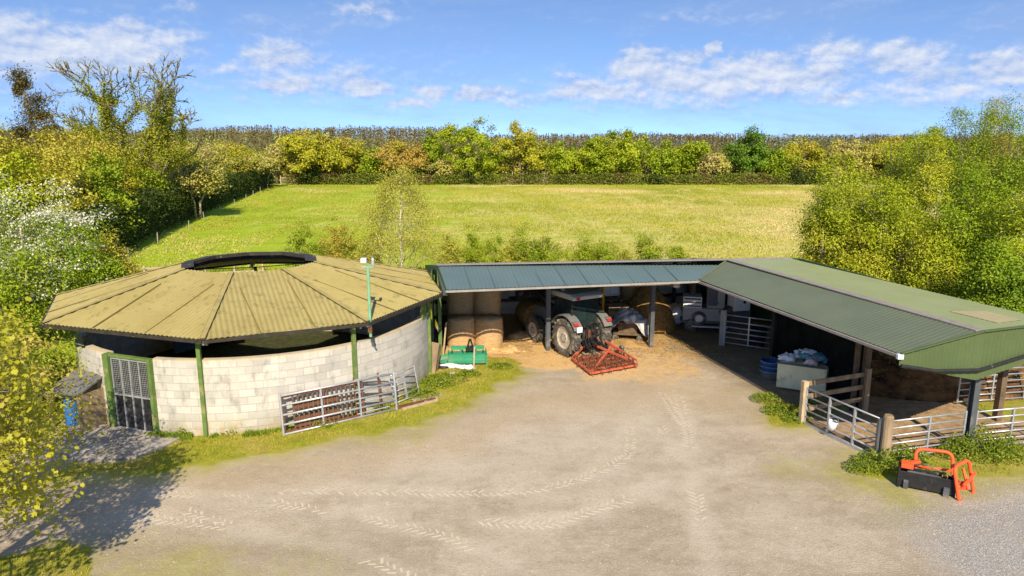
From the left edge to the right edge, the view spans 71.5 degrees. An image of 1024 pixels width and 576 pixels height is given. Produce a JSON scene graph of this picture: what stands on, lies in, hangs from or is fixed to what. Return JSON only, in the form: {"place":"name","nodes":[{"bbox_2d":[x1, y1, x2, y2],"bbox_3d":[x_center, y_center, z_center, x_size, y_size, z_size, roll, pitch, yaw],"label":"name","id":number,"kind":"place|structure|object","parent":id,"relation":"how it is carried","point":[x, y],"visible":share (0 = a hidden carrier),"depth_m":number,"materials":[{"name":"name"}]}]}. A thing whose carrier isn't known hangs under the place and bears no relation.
{"place":"outdoors","nodes":[
{"label":"outdoors","id":0,"kind":"place"},
{"bbox_2d":[55,420,179,462],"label":"pavement","id":1,"kind":"structure","parent":0,"point":[119,443],"depth_m":19.60,"materials":[{"name":"concrete"}]},
{"bbox_2d":[0,304,1023,575],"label":"yard ground","id":2,"kind":"structure","parent":0,"point":[790,476],"depth_m":17.08,"materials":[{"name":"beige gravel"}]},
{"bbox_2d":[0,296,89,555],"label":"young maple","id":3,"kind":"object","parent":2,"relation":"on","point":[12,367],"visible":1,"depth_m":12.02,"materials":[{"name":"yellow plant"}]},
{"bbox_2d":[40,251,442,436],"bbox_3d":[-9.201,1.050,25.860,13.558,4.230,13.215,0,12,0],"label":"round pen","id":4,"kind":"object","parent":2,"relation":"on","point":[179,307],"visible":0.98,"depth_m":21.33,"materials":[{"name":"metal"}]},
{"bbox_2d":[110,357,153,432],"bbox_3d":[-10.889,3.083,20.432,1.398,2.150,0.064,4,12,20],"label":"door","id":5,"kind":"structure","parent":4,"relation":"in","point":[132,411],"depth_m":20.47,"materials":[{"name":"black paint"}]},
{"bbox_2d":[145,381,430,440],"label":"rough grass","id":6,"kind":"structure","parent":2,"relation":"on","point":[189,436],"depth_m":20.29,"materials":[{"name":"green plant"}]},
{"bbox_2d":[281,381,364,432],"bbox_3d":[-5.543,3.488,20.987,2.455,1.085,0.075,-8,8,-34],"label":"feed barrier","id":7,"kind":"object","parent":2,"relation":"on","point":[303,405],"visible":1,"depth_m":20.91,"materials":[{"name":"metal"}]},
{"bbox_2d":[278,372,397,435],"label":"field gate","id":8,"kind":"structure","parent":2,"relation":"on","point":[322,406],"depth_m":21.09,"materials":[{"name":"metal"}]},
{"bbox_2d":[123,392,706,575],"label":"tyre tracks","id":9,"kind":"object","parent":2,"relation":"on","point":[379,518],"visible":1,"depth_m":16.41},
{"bbox_2d":[446,314,474,347],"bbox_3d":[-2.089,1.780,29.246,1.219,1.250,1.227,0,12,0],"label":"round bale","id":10,"kind":"object","parent":2,"relation":"on","point":[460,331],"visible":0.92,"depth_m":28.76,"materials":[{"name":"plant"}]},
{"bbox_2d":[447,311,473,315],"bbox_3d":[-2.211,1.521,30.519,1.219,1.250,1.227,7,13,30],"label":"round bale","id":11,"kind":"object","parent":2,"relation":"on","point":[452,313],"visible":0.16,"depth_m":30.03,"materials":[{"name":"plant"}]},
{"bbox_2d":[446,292,473,312],"bbox_3d":[-2.206,0.318,30.261,1.219,1.250,1.227,-11,16,-42],"label":"round bale","id":12,"kind":"object","parent":11,"relation":"on","point":[459,302],"visible":0.6,"depth_m":29.82,"materials":[{"name":"plant"}]},
{"bbox_2d":[439,339,486,364],"bbox_3d":[-1.980,2.366,26.973,2.038,0.908,0.954,-1,12,-4],"label":"field topper","id":13,"kind":"object","parent":2,"relation":"on","point":[461,356],"visible":0.91,"depth_m":26.80,"materials":[{"name":"green paint"}]},
{"bbox_2d":[474,310,500,315],"bbox_3d":[-1.062,1.509,30.577,1.227,1.250,1.219,-6,13,-27],"label":"round bale","id":14,"kind":"object","parent":2,"relation":"on","point":[479,313],"visible":0.14,"depth_m":30.05,"materials":[{"name":"plant"}]},
{"bbox_2d":[474,291,501,312],"bbox_3d":[-1.060,0.301,30.345,1.219,1.250,1.227,-3,12,-12],"label":"round bale","id":15,"kind":"object","parent":14,"relation":"on","point":[486,301],"visible":0.54,"depth_m":29.88,"materials":[{"name":"plant"}]},
{"bbox_2d":[475,314,503,348],"bbox_3d":[-0.951,1.768,29.302,1.227,1.250,1.219,3,12,15],"label":"round bale","id":16,"kind":"object","parent":2,"relation":"on","point":[489,331],"visible":0.94,"depth_m":28.82,"materials":[{"name":"plant"}]},
{"bbox_2d":[0,356,1021,575],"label":"pebbles","id":17,"kind":"object","parent":2,"relation":"on","point":[619,504],"visible":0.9,"depth_m":16.26,"materials":[{"name":"stone"}]},
{"bbox_2d":[508,287,611,356],"bbox_3d":[1.977,1.117,29.465,1.903,2.506,5.371,-7,13,-30],"label":"tractor","id":18,"kind":"object","parent":2,"relation":"on","point":[578,316],"visible":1,"depth_m":28.00,"materials":[{"name":"metal"}]},
{"bbox_2d":[425,258,729,355],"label":"machinery shed","id":19,"kind":"structure","parent":2,"relation":"on","point":[508,279],"depth_m":27.10,"materials":[{"name":"paint"}]},
{"bbox_2d":[471,322,734,382],"bbox_3d":[2.933,2.262,29.710,11.364,0.080,10.088,0,12,0],"label":"loose straw","id":20,"kind":"object","parent":2,"relation":"on","point":[617,342],"visible":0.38,"depth_m":29.32,"materials":[{"name":"beige plant"}]},
{"bbox_2d":[571,339,637,376],"bbox_3d":[3.309,2.427,26.998,2.486,0.851,2.578,-7,13,-29],"label":"chain harrow","id":21,"kind":"object","parent":2,"relation":"on","point":[601,362],"visible":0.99,"depth_m":26.64,"materials":[{"name":"red paint"}]},
{"bbox_2d":[626,286,675,334],"bbox_3d":[6.100,0.843,32.113,2.600,2.003,2.600,0,12,0],"label":"hay heap","id":22,"kind":"object","parent":2,"relation":"on","point":[639,302],"visible":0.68,"depth_m":31.34,"materials":[{"name":"brown plant"}]},
{"bbox_2d":[680,283,728,331],"bbox_3d":[9.040,0.680,31.644,2.956,2.450,1.455,2,12,12],"label":"service trailer","id":23,"kind":"object","parent":2,"relation":"on","point":[696,312],"visible":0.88,"depth_m":31.39,"materials":[{"name":"paint"}]},
{"bbox_2d":[719,293,753,332],"bbox_3d":[10.196,1.047,31.483,2.268,1.794,0.620,-3,12,-15],"label":"white machine","id":24,"kind":"object","parent":2,"relation":"on","point":[737,306],"visible":0.58,"depth_m":31.22,"materials":[{"name":"metal"}]},
{"bbox_2d":[776,353,829,391],"bbox_3d":[9.912,2.949,24.216,1.624,0.985,1.124,6,13,27],"label":"plastic crate","id":25,"kind":"object","parent":2,"relation":"on","point":[791,375],"visible":0.58,"depth_m":23.81,"materials":[{"name":"paint"}]},
{"bbox_2d":[807,368,871,414],"bbox_3d":[9.815,3.246,21.564,2.409,1.500,0.211,-3,12,-16],"label":"rail fence","id":26,"kind":"object","parent":2,"relation":"on","point":[867,376],"visible":0.91,"depth_m":21.66,"materials":[{"name":"brown wood"}]},
{"bbox_2d":[690,257,1023,448],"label":"livestock shed","id":27,"kind":"structure","parent":2,"relation":"on","point":[845,322],"depth_m":21.28,"materials":[{"name":"green metal"}]},
{"bbox_2d":[852,447,902,475],"bbox_3d":[9.473,4.372,18.254,1.349,0.564,1.123,0,12,0],"label":"weed clump","id":28,"kind":"object","parent":2,"relation":"on","point":[880,459],"visible":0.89,"depth_m":18.19,"materials":[{"name":"green plant"}]},
{"bbox_2d":[879,414,893,463],"bbox_3d":[9.734,3.978,18.493,0.267,1.430,0.269,0,12,0],"label":"gate post","id":29,"kind":"object","parent":2,"relation":"on","point":[887,430],"visible":0.82,"depth_m":18.36,"materials":[{"name":"brown wood"}]},
{"bbox_2d":[804,386,882,457],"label":"field gate","id":30,"kind":"structure","parent":29,"relation":"attached to","point":[838,439],"depth_m":19.84,"materials":[{"name":"metal"}]},
{"bbox_2d":[892,410,967,457],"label":"field gate","id":31,"kind":"structure","parent":29,"relation":"attached to","point":[927,432],"depth_m":18.80,"materials":[{"name":"metal"}]},
{"bbox_2d":[896,448,976,500],"bbox_3d":[10.234,4.471,17.111,1.659,0.936,0.927,6,13,27],"label":"bale grab","id":32,"kind":"object","parent":2,"relation":"on","point":[911,475],"visible":1,"depth_m":17.02,"materials":[{"name":"black paint"}]},
{"bbox_2d":[870,331,1023,402],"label":"silage heap","id":33,"kind":"object","parent":2,"relation":"on","point":[914,390],"visible":0.07,"depth_m":23.14,"materials":[{"name":"brown plant"}]},
{"bbox_2d":[932,432,978,461],"bbox_3d":[11.784,4.166,18.857,1.127,0.721,0.931,0,12,0],"label":"weed clump","id":34,"kind":"object","parent":2,"relation":"on","point":[944,446],"visible":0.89,"depth_m":18.74,"materials":[{"name":"green plant"}]},
{"bbox_2d":[954,422,1012,465],"bbox_3d":[12.508,4.031,18.838,1.468,1.000,1.244,0,12,0],"label":"weed clump","id":35,"kind":"object","parent":2,"relation":"on","point":[983,441],"visible":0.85,"depth_m":18.67,"materials":[{"name":"green plant"}]},
{"bbox_2d":[974,407,1023,447],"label":"field gate","id":36,"kind":"structure","parent":2,"relation":"on","point":[1012,416],"depth_m":19.29,"materials":[{"name":"metal"}]},
{"bbox_2d":[982,430,1023,464],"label":"weed clump","id":37,"kind":"object","parent":2,"relation":"on","point":[1014,449],"visible":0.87,"depth_m":18.60,"materials":[{"name":"green plant"}]},
{"bbox_3d":[4.000,1.730,30.252,0.460,0.953,0.452,-4,12,-20],"label":"engine unit","id":38,"kind":"object","parent":2,"relation":"on","visible":0},
{"bbox_2d":[610,307,648,336],"bbox_3d":[5.150,1.357,30.155,1.871,0.933,1.101,12,14,10],"label":"plastic sheet","id":39,"kind":"object","parent":38,"relation":"on","point":[632,316],"visible":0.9,"depth_m":29.79,"materials":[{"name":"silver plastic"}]},
{"bbox_2d":[0,145,1023,382],"bbox_3d":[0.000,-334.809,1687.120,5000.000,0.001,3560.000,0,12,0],"label":"field","id":40,"kind":"structure","parent":0,"point":[149,243],"depth_m":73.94,"materials":[{"name":"green plant"}]},
{"bbox_2d":[0,261,49,352],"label":"shrub","id":41,"kind":"object","parent":40,"relation":"on","point":[10,290],"visible":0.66,"depth_m":27.59,"materials":[{"name":"green plant"}]},
{"bbox_2d":[0,123,64,181],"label":"tree","id":42,"kind":"object","parent":40,"relation":"on","point":[11,144],"visible":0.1,"depth_m":68.25,"materials":[{"name":"green plant"}]},
{"bbox_2d":[0,149,68,243],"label":"tree","id":43,"kind":"object","parent":40,"relation":"on","point":[13,158],"visible":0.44,"depth_m":49.12,"materials":[{"name":"green plant"}]},
{"bbox_2d":[0,61,76,154],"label":"old conifer","id":44,"kind":"object","parent":40,"relation":"on","point":[20,84],"visible":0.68,"depth_m":73.45,"materials":[{"name":"green plant"}]},
{"bbox_2d":[0,172,77,302],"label":"hawthorn","id":45,"kind":"object","parent":40,"relation":"on","point":[14,227],"visible":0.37,"depth_m":32.87,"materials":[{"name":"white plant"}]},
{"bbox_2d":[0,227,89,343],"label":"hawthorn","id":46,"kind":"object","parent":40,"relation":"on","point":[28,257],"visible":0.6,"depth_m":29.36,"materials":[{"name":"green plant"}]},
{"bbox_2d":[14,259,95,340],"bbox_3d":[-19.754,0.438,30.305,3.574,3.661,3.370,-4,12,-17],"label":"shrub","id":47,"kind":"object","parent":40,"relation":"on","point":[70,287],"visible":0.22,"depth_m":30.16,"materials":[{"name":"green plant"}]},
{"bbox_2d":[1,312,109,413],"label":"shrub","id":48,"kind":"object","parent":40,"relation":"on","point":[67,355],"visible":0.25,"depth_m":22.04,"materials":[{"name":"green plant"}]},
{"bbox_2d":[0,302,112,507],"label":"young maple","id":49,"kind":"object","parent":40,"relation":"on","point":[43,372],"visible":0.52,"depth_m":15.89,"materials":[{"name":"yellow plant"}]},
{"bbox_2d":[0,142,114,237],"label":"tree","id":50,"kind":"object","parent":40,"relation":"on","point":[56,159],"visible":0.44,"depth_m":50.70,"materials":[{"name":"green plant"}]},
{"bbox_2d":[5,118,109,182],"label":"tree","id":51,"kind":"object","parent":40,"relation":"on","point":[56,141],"visible":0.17,"depth_m":70.03,"materials":[{"name":"green plant"}]},
{"bbox_2d":[0,176,125,289],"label":"hawthorn","id":52,"kind":"object","parent":40,"relation":"on","point":[60,214],"visible":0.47,"depth_m":33.37,"materials":[{"name":"white plant"}]},
{"bbox_2d":[45,370,107,431],"bbox_3d":[-12.762,3.346,20.921,1.302,1.600,1.016,4,12,20],"label":"lean to","id":53,"kind":"object","parent":40,"relation":"on","point":[80,386],"visible":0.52,"depth_m":20.73,"materials":[{"name":"grey"}]},
{"bbox_2d":[39,216,115,290],"bbox_3d":[-19.594,-0.648,31.927,3.441,5.142,3.715,0,12,0],"label":"shrub","id":54,"kind":"object","parent":40,"relation":"on","point":[88,270],"visible":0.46,"depth_m":31.38,"materials":[{"name":"green plant"}]},
{"bbox_2d":[57,131,146,194],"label":"tree","id":55,"kind":"object","parent":40,"relation":"on","point":[136,183],"visible":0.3,"depth_m":64.65,"materials":[{"name":"green plant"}]},
{"bbox_2d":[57,144,147,239],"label":"tree","id":56,"kind":"object","parent":40,"relation":"on","point":[112,192],"visible":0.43,"depth_m":55.20,"materials":[{"name":"green plant"}]},
{"bbox_2d":[74,251,133,286],"bbox_3d":[-18.816,0.038,32.657,2.791,3.506,2.987,0,12,0],"label":"shrub","id":57,"kind":"object","parent":40,"relation":"on","point":[114,267],"visible":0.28,"depth_m":32.40,"materials":[{"name":"green plant"}]},
{"bbox_2d":[33,52,215,191],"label":"ivy oak","id":58,"kind":"object","parent":40,"relation":"on","point":[160,114],"visible":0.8,"depth_m":72.02,"materials":[{"name":"green plant"}]},
{"bbox_2d":[118,165,177,209],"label":"tree","id":59,"kind":"object","parent":40,"relation":"on","point":[151,176],"visible":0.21,"depth_m":69.07,"materials":[{"name":"green plant"}]},
{"bbox_2d":[63,167,274,256],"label":"hedge","id":60,"kind":"object","parent":40,"relation":"on","point":[153,211],"visible":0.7,"depth_m":67.11,"materials":[{"name":"green plant"}]},
{"bbox_2d":[149,155,230,218],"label":"tree","id":61,"kind":"object","parent":40,"relation":"on","point":[195,178],"visible":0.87,"depth_m":78.11,"materials":[{"name":"green plant"}]},
{"bbox_2d":[193,136,246,173],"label":"tree","id":62,"kind":"object","parent":40,"relation":"on","point":[219,156],"visible":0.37,"depth_m":105.23,"materials":[{"name":"green plant"}]},
{"bbox_2d":[212,139,261,173],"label":"tree","id":63,"kind":"object","parent":40,"relation":"on","point":[235,148],"visible":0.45,"depth_m":115.49,"materials":[{"name":"green plant"}]},
{"bbox_2d":[274,128,328,184],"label":"hedgerow tree","id":64,"kind":"object","parent":40,"relation":"on","point":[304,150],"visible":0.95,"depth_m":140.78,"materials":[{"name":"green plant"}]},
{"bbox_2d":[278,221,329,266],"bbox_3d":[-11.137,-1.523,38.510,2.613,4.231,2.439,0,12,0],"label":"bush","id":65,"kind":"object","parent":40,"relation":"on","point":[300,242],"visible":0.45,"depth_m":38.18,"materials":[{"name":"green plant"}]},
{"bbox_2d":[318,136,379,183],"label":"hedgerow tree","id":66,"kind":"object","parent":40,"relation":"on","point":[349,153],"visible":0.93,"depth_m":144.17,"materials":[{"name":"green plant"}]},
{"bbox_2d":[353,146,384,183],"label":"hedgerow tree","id":67,"kind":"object","parent":40,"relation":"on","point":[370,165],"visible":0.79,"depth_m":145.89,"materials":[{"name":"green plant"}]},
{"bbox_2d":[368,138,429,177],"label":"hedgerow tree","id":68,"kind":"object","parent":40,"relation":"on","point":[399,156],"visible":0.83,"depth_m":143.94,"materials":[{"name":"orange plant"}]},
{"bbox_2d":[347,161,453,269],"bbox_3d":[-5.569,-2.892,36.909,6.668,7.360,5.242,0,12,0],"label":"birch","id":69,"kind":"object","parent":40,"relation":"on","point":[402,180],"visible":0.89,"depth_m":36.70,"materials":[{"name":"green plant"}]},
{"bbox_2d":[417,127,444,183],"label":"hedgerow tree","id":70,"kind":"object","parent":40,"relation":"on","point":[433,148],"visible":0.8,"depth_m":145.82,"materials":[{"name":"green plant"}]},
{"bbox_2d":[433,228,467,264],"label":"sapling","id":71,"kind":"object","parent":40,"relation":"on","point":[452,244],"visible":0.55,"depth_m":38.20,"materials":[{"name":"green plant"}]},
{"bbox_2d":[457,223,486,262],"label":"sapling","id":72,"kind":"object","parent":40,"relation":"on","point":[472,257],"visible":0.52,"depth_m":39.63,"materials":[{"name":"green plant"}]},
{"bbox_2d":[436,114,513,184],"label":"oak tree","id":73,"kind":"object","parent":40,"relation":"on","point":[471,133],"visible":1,"depth_m":142.69,"materials":[{"name":"green plant"}]},
{"bbox_2d":[474,224,515,262],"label":"sapling","id":74,"kind":"object","parent":40,"relation":"on","point":[489,249],"visible":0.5,"depth_m":39.07,"materials":[{"name":"green plant"}]},
{"bbox_2d":[1,123,1023,157],"bbox_3d":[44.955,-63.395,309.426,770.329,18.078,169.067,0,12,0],"label":"conifer wood","id":75,"kind":"object","parent":40,"relation":"on","point":[718,142],"visible":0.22,"depth_m":265.08,"materials":[{"name":"green plant"}]},
{"bbox_2d":[1,146,1023,180],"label":"scrub belt","id":76,"kind":"object","parent":40,"relation":"on","point":[478,151],"visible":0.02,"depth_m":192.94,"materials":[{"name":"green plant"}]},
{"bbox_2d":[488,120,548,183],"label":"oak tree","id":77,"kind":"object","parent":40,"relation":"on","point":[524,152],"visible":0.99,"depth_m":143.87,"materials":[{"name":"green plant"}]},
{"bbox_2d":[530,234,575,261],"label":"sapling","id":78,"kind":"object","parent":40,"relation":"on","point":[556,256],"visible":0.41,"depth_m":38.16,"materials":[{"name":"green plant"}]},
{"bbox_2d":[535,139,595,183],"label":"oak tree","id":79,"kind":"object","parent":40,"relation":"on","point":[567,160],"visible":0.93,"depth_m":145.54,"materials":[{"name":"green plant"}]},
{"bbox_2d":[576,135,619,183],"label":"oak tree","id":80,"kind":"object","parent":40,"relation":"on","point":[595,156],"visible":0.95,"depth_m":143.72,"materials":[{"name":"green plant"}]},
{"bbox_2d":[593,127,656,183],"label":"oak tree","id":81,"kind":"object","parent":40,"relation":"on","point":[628,151],"visible":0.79,"depth_m":144.99,"materials":[{"name":"green plant"}]},
{"bbox_2d":[231,153,1023,182],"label":"hedge","id":82,"kind":"object","parent":40,"relation":"on","point":[545,170],"visible":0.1,"depth_m":150.77,"materials":[{"name":"green plant"}]},
{"bbox_2d":[633,232,665,259],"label":"sapling","id":83,"kind":"object","parent":40,"relation":"on","point":[650,254],"visible":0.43,"depth_m":38.24,"materials":[{"name":"green plant"}]},
{"bbox_2d":[284,172,1021,184],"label":"hedge","id":84,"kind":"object","parent":40,"relation":"on","point":[619,178],"visible":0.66,"depth_m":143.43,"materials":[{"name":"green plant"}]},
{"bbox_2d":[642,139,686,184],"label":"hedgerow tree","id":85,"kind":"object","parent":40,"relation":"on","point":[663,161],"visible":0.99,"depth_m":143.31,"materials":[{"name":"green plant"}]},
{"bbox_2d":[668,140,712,183],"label":"hedgerow tree","id":86,"kind":"object","parent":40,"relation":"on","point":[693,155],"visible":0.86,"depth_m":144.81,"materials":[{"name":"green plant"}]},
{"bbox_2d":[695,153,732,183],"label":"hedgerow tree","id":87,"kind":"object","parent":40,"relation":"on","point":[713,164],"visible":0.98,"depth_m":144.11,"materials":[{"name":"beige plant"}]},
{"bbox_2d":[721,124,778,183],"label":"hedgerow tree","id":88,"kind":"object","parent":40,"relation":"on","point":[740,157],"visible":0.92,"depth_m":145.55,"materials":[{"name":"green plant"}]},
{"bbox_2d":[757,147,803,183],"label":"hedgerow tree","id":89,"kind":"object","parent":40,"relation":"on","point":[776,166],"visible":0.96,"depth_m":143.95,"materials":[{"name":"green plant"}]},
{"bbox_2d":[778,136,828,183],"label":"hedgerow tree","id":90,"kind":"object","parent":40,"relation":"on","point":[812,151],"visible":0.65,"depth_m":145.70,"materials":[{"name":"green plant"}]},
{"bbox_2d":[784,178,873,266],"bbox_3d":[14.692,-1.721,33.150,3.962,6.760,4.007,0,12,0],"label":"willow","id":91,"kind":"object","parent":40,"relation":"on","point":[818,231],"visible":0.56,"depth_m":32.83,"materials":[{"name":"green plant"}]},
{"bbox_2d":[790,150,899,258],"bbox_3d":[15.771,-2.600,34.330,5.163,8.015,5.510,0,12,0],"label":"willow","id":92,"kind":"object","parent":40,"relation":"on","point":[851,194],"visible":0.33,"depth_m":33.52,"materials":[{"name":"green plant"}]},
{"bbox_2d":[814,137,882,182],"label":"hedgerow tree","id":93,"kind":"object","parent":40,"relation":"on","point":[864,148],"visible":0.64,"depth_m":143.81,"materials":[{"name":"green plant"}]},
{"bbox_2d":[820,223,905,284],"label":"broadleaf tree","id":94,"kind":"object","parent":40,"relation":"on","point":[873,269],"visible":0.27,"depth_m":30.92,"materials":[{"name":"green plant"}]},
{"bbox_2d":[817,173,941,286],"bbox_3d":[16.503,-1.635,31.909,4.736,7.089,5.396,0,12,0],"label":"willow","id":95,"kind":"object","parent":40,"relation":"on","point":[895,215],"visible":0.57,"depth_m":31.00,"materials":[{"name":"green plant"}]},
{"bbox_2d":[861,135,923,175],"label":"hedgerow tree","id":96,"kind":"object","parent":40,"relation":"on","point":[879,146],"visible":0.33,"depth_m":146.21,"materials":[{"name":"green plant"}]},
{"bbox_2d":[858,138,931,276],"bbox_3d":[20.405,-3.683,38.153,4.110,8.610,4.569,0,12,0],"label":"willow","id":97,"kind":"object","parent":40,"relation":"on","point":[896,172],"visible":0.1,"depth_m":37.50,"materials":[{"name":"green plant"}]},
{"bbox_2d":[876,123,965,280],"bbox_3d":[20.117,-3.353,34.933,4.496,9.249,5.292,0,12,0],"label":"willow","id":98,"kind":"object","parent":40,"relation":"on","point":[928,200],"visible":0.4,"depth_m":34.16,"materials":[{"name":"green plant"}]},
{"bbox_2d":[888,216,980,295],"bbox_3d":[17.667,-0.277,29.520,4.046,5.383,4.274,0,12,0],"label":"willow","id":99,"kind":"object","parent":40,"relation":"on","point":[915,280],"visible":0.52,"depth_m":28.81,"materials":[{"name":"green plant"}]},
{"bbox_2d":[899,125,978,172],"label":"hedgerow tree","id":100,"kind":"object","parent":40,"relation":"on","point":[933,153],"visible":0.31,"depth_m":143.55,"materials":[{"name":"green plant"}]},
{"bbox_2d":[907,104,1023,250],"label":"broadleaf tree","id":101,"kind":"object","parent":40,"relation":"on","point":[962,118],"visible":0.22,"depth_m":35.07,"materials":[{"name":"green plant"}]},
{"bbox_2d":[908,163,1023,298],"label":"broadleaf tree","id":102,"kind":"object","parent":40,"relation":"on","point":[966,222],"visible":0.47,"depth_m":28.59,"materials":[{"name":"green plant"}]},
{"bbox_2d":[944,225,1023,312],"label":"broadleaf tree","id":103,"kind":"object","parent":40,"relation":"on","point":[996,285],"visible":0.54,"depth_m":24.96,"materials":[{"name":"green plant"}]},
{"bbox_2d":[950,86,1023,275],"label":"broadleaf tree","id":104,"kind":"object","parent":40,"relation":"on","point":[1012,177],"visible":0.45,"depth_m":33.52,"materials":[{"name":"green plant"}]},
{"bbox_2d":[957,96,1020,239],"bbox_3d":[26.333,-5.112,39.623,3.826,10.825,3.966,0,12,0],"label":"broadleaf tree","id":105,"kind":"object","parent":40,"relation":"on","point":[992,136],"visible":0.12,"depth_m":38.85,"materials":[{"name":"green plant"}]},
{"bbox_2d":[963,187,1023,294],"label":"willow","id":106,"kind":"object","parent":40,"relation":"on","point":[1018,228],"visible":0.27,"depth_m":27.07,"materials":[{"name":"green plant"}]},
{"bbox_2d":[0,354,1023,575],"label":"grass","id":107,"kind":"structure","parent":0,"point":[309,437],"depth_m":19.82,"materials":[{"name":"green plant"}]},
{"bbox_2d":[0,0,1023,144],"label":"sky","id":108,"kind":"structure","parent":0,"point":[577,67],"materials":[{"name":"blue"}]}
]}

